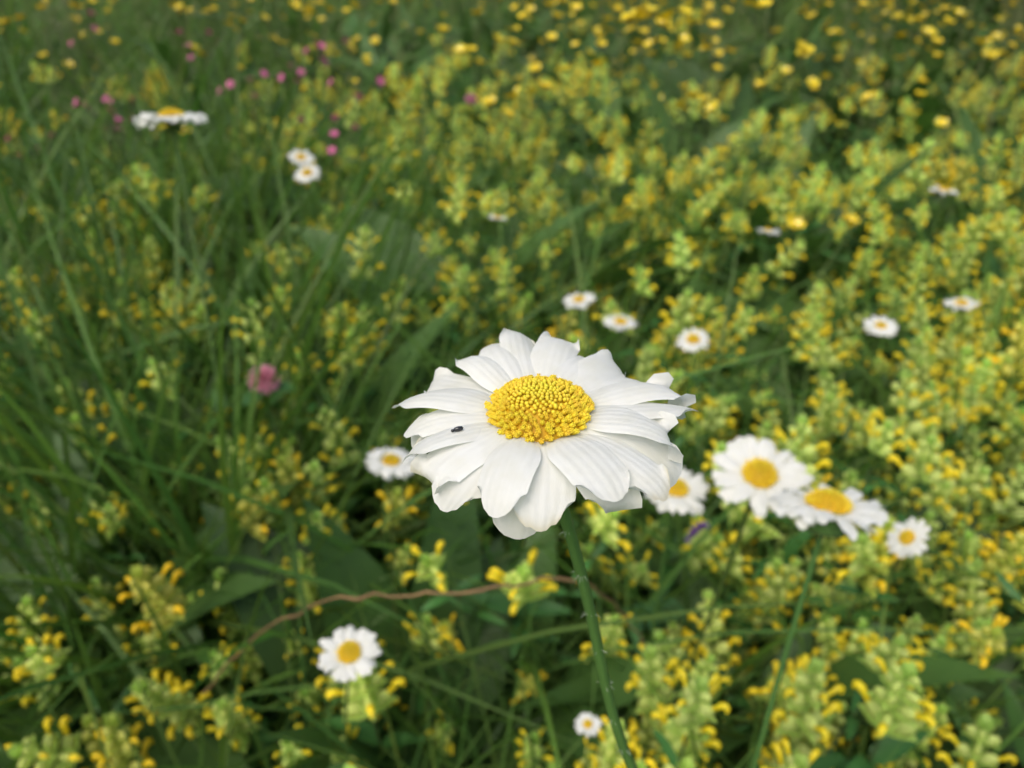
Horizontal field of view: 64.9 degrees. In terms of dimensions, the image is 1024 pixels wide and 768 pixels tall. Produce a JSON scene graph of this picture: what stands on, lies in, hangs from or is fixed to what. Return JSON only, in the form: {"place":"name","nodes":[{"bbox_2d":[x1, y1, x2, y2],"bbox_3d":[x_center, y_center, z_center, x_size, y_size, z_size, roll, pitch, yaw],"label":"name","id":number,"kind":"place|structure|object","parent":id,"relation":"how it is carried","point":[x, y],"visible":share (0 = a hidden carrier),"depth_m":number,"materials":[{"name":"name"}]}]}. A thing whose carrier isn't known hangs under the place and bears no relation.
{"place":"outdoors","nodes":[
{"label":"outdoors","id":0,"kind":"place"},
{"bbox_2d":[14,0,1018,144],"bbox_3d":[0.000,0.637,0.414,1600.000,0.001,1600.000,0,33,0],"label":"ground","id":1,"kind":"structure","parent":0,"point":[582,14],"depth_m":4.89,"materials":[{"name":"soil"}]},
{"bbox_2d":[133,107,276,740],"bbox_3d":[-0.213,0.241,0.648,0.099,0.877,0.086,-10,20,-14],"label":"oxeye daisy","id":2,"kind":"object","parent":1,"relation":"on","point":[172,118],"visible":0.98,"depth_m":0.54,"materials":[{"name":"green plant"}]},
{"bbox_2d":[5,0,454,299],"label":"red campion","id":3,"kind":"object","parent":1,"relation":"on","point":[334,117],"visible":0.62,"depth_m":1.22,"materials":[{"name":"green plant"}]},
{"bbox_2d":[242,364,297,497],"bbox_3d":[-0.202,0.154,0.764,0.042,0.467,0.043,5,44,-3],"label":"red clover","id":4,"kind":"object","parent":1,"relation":"on","point":[266,375],"visible":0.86,"depth_m":0.61,"materials":[{"name":"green plant"}]},
{"bbox_2d":[288,149,314,329],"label":"oxeye daisy","id":5,"kind":"object","parent":1,"relation":"on","point":[298,157],"visible":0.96,"depth_m":0.78,"materials":[{"name":"white plant"}]},
{"bbox_2d":[294,164,352,382],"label":"oxeye daisy","id":6,"kind":"object","parent":1,"relation":"on","point":[308,173],"visible":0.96,"depth_m":0.74,"materials":[{"name":"white plant"}]},
{"bbox_2d":[318,625,381,767],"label":"oxeye daisy","id":7,"kind":"object","parent":1,"relation":"on","point":[350,649],"visible":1,"depth_m":0.38,"materials":[{"name":"white plant"}]},
{"bbox_2d":[364,447,417,725],"bbox_3d":[-0.080,0.278,0.621,0.052,0.570,0.043,-6,34,-9],"label":"oxeye daisy","id":8,"kind":"object","parent":1,"relation":"on","point":[389,465],"visible":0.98,"depth_m":0.47,"materials":[{"name":"white plant"}]},
{"bbox_2d":[457,93,476,161],"bbox_3d":[-0.113,-0.356,1.561,0.038,0.415,0.037,30,36,21],"label":"red clover","id":9,"kind":"object","parent":1,"relation":"on","point":[471,98],"visible":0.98,"depth_m":1.45,"materials":[{"name":"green plant"}]},
{"bbox_2d":[479,215,506,352],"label":"oxeye daisy","id":10,"kind":"object","parent":1,"relation":"on","point":[497,217],"visible":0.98,"depth_m":0.71,"materials":[{"name":"green plant"}]},
{"bbox_2d":[0,0,1023,767],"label":"grass","id":11,"kind":"structure","parent":1,"relation":"on","point":[254,280],"depth_m":0.81,"materials":[{"name":"green plant"}]},
{"bbox_2d":[575,712,602,767],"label":"oxeye daisy","id":12,"kind":"object","parent":11,"relation":"on","point":[588,724],"visible":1,"depth_m":0.40,"materials":[{"name":"white plant"}]},
{"bbox_2d":[0,8,1023,767],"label":"yellow rattle","id":13,"kind":"object","parent":1,"relation":"on","point":[892,716],"visible":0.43,"depth_m":0.72,"materials":[{"name":"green plant"}]},
{"bbox_2d":[202,576,645,693],"bbox_3d":[-0.050,0.140,0.440,0.281,0.156,0.076,-3,33,-5],"label":"dry stalk","id":14,"kind":"object","parent":13,"relation":"on","point":[359,599],"visible":0.95,"depth_m":0.39,"materials":[{"name":"brown plant"}]},
{"bbox_2d":[0,0,1023,767],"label":"plants","id":15,"kind":"object","parent":1,"relation":"on","point":[362,566],"visible":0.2,"depth_m":0.83,"materials":[{"name":"green plant"}]},
{"bbox_2d":[404,478,426,594],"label":"stem","id":16,"kind":"object","parent":15,"relation":"on","point":[414,506],"visible":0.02,"depth_m":0.58,"materials":[{"name":"green plant"}]},
{"bbox_2d":[887,517,1023,604],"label":"oxeye daisy","id":17,"kind":"object","parent":15,"relation":"on","point":[906,538],"visible":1,"depth_m":0.41,"materials":[{"name":"white plant"}]},
{"bbox_2d":[0,0,1023,352],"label":"buttercups","id":18,"kind":"object","parent":1,"relation":"on","point":[664,20],"visible":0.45,"depth_m":1.80,"materials":[{"name":"yellow plant"}]},
{"bbox_2d":[392,328,696,767],"bbox_3d":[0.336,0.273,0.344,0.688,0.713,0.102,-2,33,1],"label":"oxeye daisy","id":19,"kind":"object","parent":1,"relation":"on","point":[521,436],"visible":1,"depth_m":0.13,"materials":[{"name":"white plant"}]},
{"bbox_2d":[564,292,630,537],"bbox_3d":[0.103,0.136,0.765,0.048,0.498,0.068,4,38,22],"label":"oxeye daisy","id":20,"kind":"object","parent":1,"relation":"on","point":[578,300],"visible":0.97,"depth_m":0.63,"materials":[{"name":"white plant"}]},
{"bbox_2d":[586,314,637,541],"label":"oxeye daisy","id":21,"kind":"object","parent":1,"relation":"on","point":[621,323],"visible":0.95,"depth_m":0.60,"materials":[{"name":"white plant"}]},
{"bbox_2d":[622,522,709,647],"bbox_3d":[0.124,0.254,0.698,0.119,0.415,0.093,0,33,0],"label":"vetch","id":22,"kind":"object","parent":1,"relation":"on","point":[696,529],"visible":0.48,"depth_m":0.61,"materials":[{"name":"green plant"}]},
{"bbox_2d":[629,467,709,732],"bbox_3d":[0.077,0.352,0.640,0.072,0.737,0.060,23,40,31],"label":"oxeye daisy","id":23,"kind":"object","parent":1,"relation":"on","point":[685,490],"visible":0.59,"depth_m":0.43,"materials":[{"name":"white plant"}]},
{"bbox_2d":[659,328,709,533],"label":"oxeye daisy","id":24,"kind":"object","parent":1,"relation":"on","point":[693,340],"visible":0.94,"depth_m":0.58,"materials":[{"name":"white plant"}]},
{"bbox_2d":[665,436,814,706],"bbox_3d":[0.119,0.372,0.776,0.115,0.998,0.102,15,50,16],"label":"oxeye daisy","id":25,"kind":"object","parent":1,"relation":"on","point":[756,473],"visible":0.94,"depth_m":0.41,"materials":[{"name":"white plant"}]},
{"bbox_2d":[733,227,779,530],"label":"oxeye daisy","id":26,"kind":"object","parent":1,"relation":"on","point":[768,231],"visible":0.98,"depth_m":0.70,"materials":[{"name":"green plant"}]},
{"bbox_2d":[751,483,887,767],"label":"oxeye daisy","id":27,"kind":"object","parent":1,"relation":"on","point":[820,509],"visible":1,"depth_m":0.36,"materials":[{"name":"white plant"}]},
{"bbox_2d":[802,315,897,567],"bbox_3d":[0.276,0.141,0.741,0.032,0.470,0.060,-1,33,-2],"label":"oxeye daisy","id":28,"kind":"object","parent":1,"relation":"on","point":[888,328],"visible":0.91,"depth_m":0.60,"materials":[{"name":"plant"}]},
{"bbox_2d":[877,185,957,409],"bbox_3d":[0.386,0.052,0.903,0.050,0.559,0.044,22,33,30],"label":"oxeye daisy","id":29,"kind":"object","parent":1,"relation":"on","point":[944,190],"visible":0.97,"depth_m":0.79,"materials":[{"name":"green plant"}]},
{"bbox_2d":[928,3,977,94],"bbox_3d":[1.033,-0.668,2.115,0.107,0.932,0.095,14,34,0],"label":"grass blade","id":30,"kind":"object","parent":1,"relation":"on","point":[956,43],"visible":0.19,"depth_m":1.97,"materials":[{"name":"green plant"}]},
{"bbox_2d":[944,296,979,505],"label":"oxeye daisy","id":31,"kind":"object","parent":1,"relation":"on","point":[964,304],"visible":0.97,"depth_m":0.64,"materials":[{"name":"plant"}]},
{"bbox_2d":[983,0,1013,30],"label":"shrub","id":32,"kind":"object","parent":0,"point":[993,9],"visible":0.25,"depth_m":3.08,"materials":[{"name":"green plant"}]}
]}

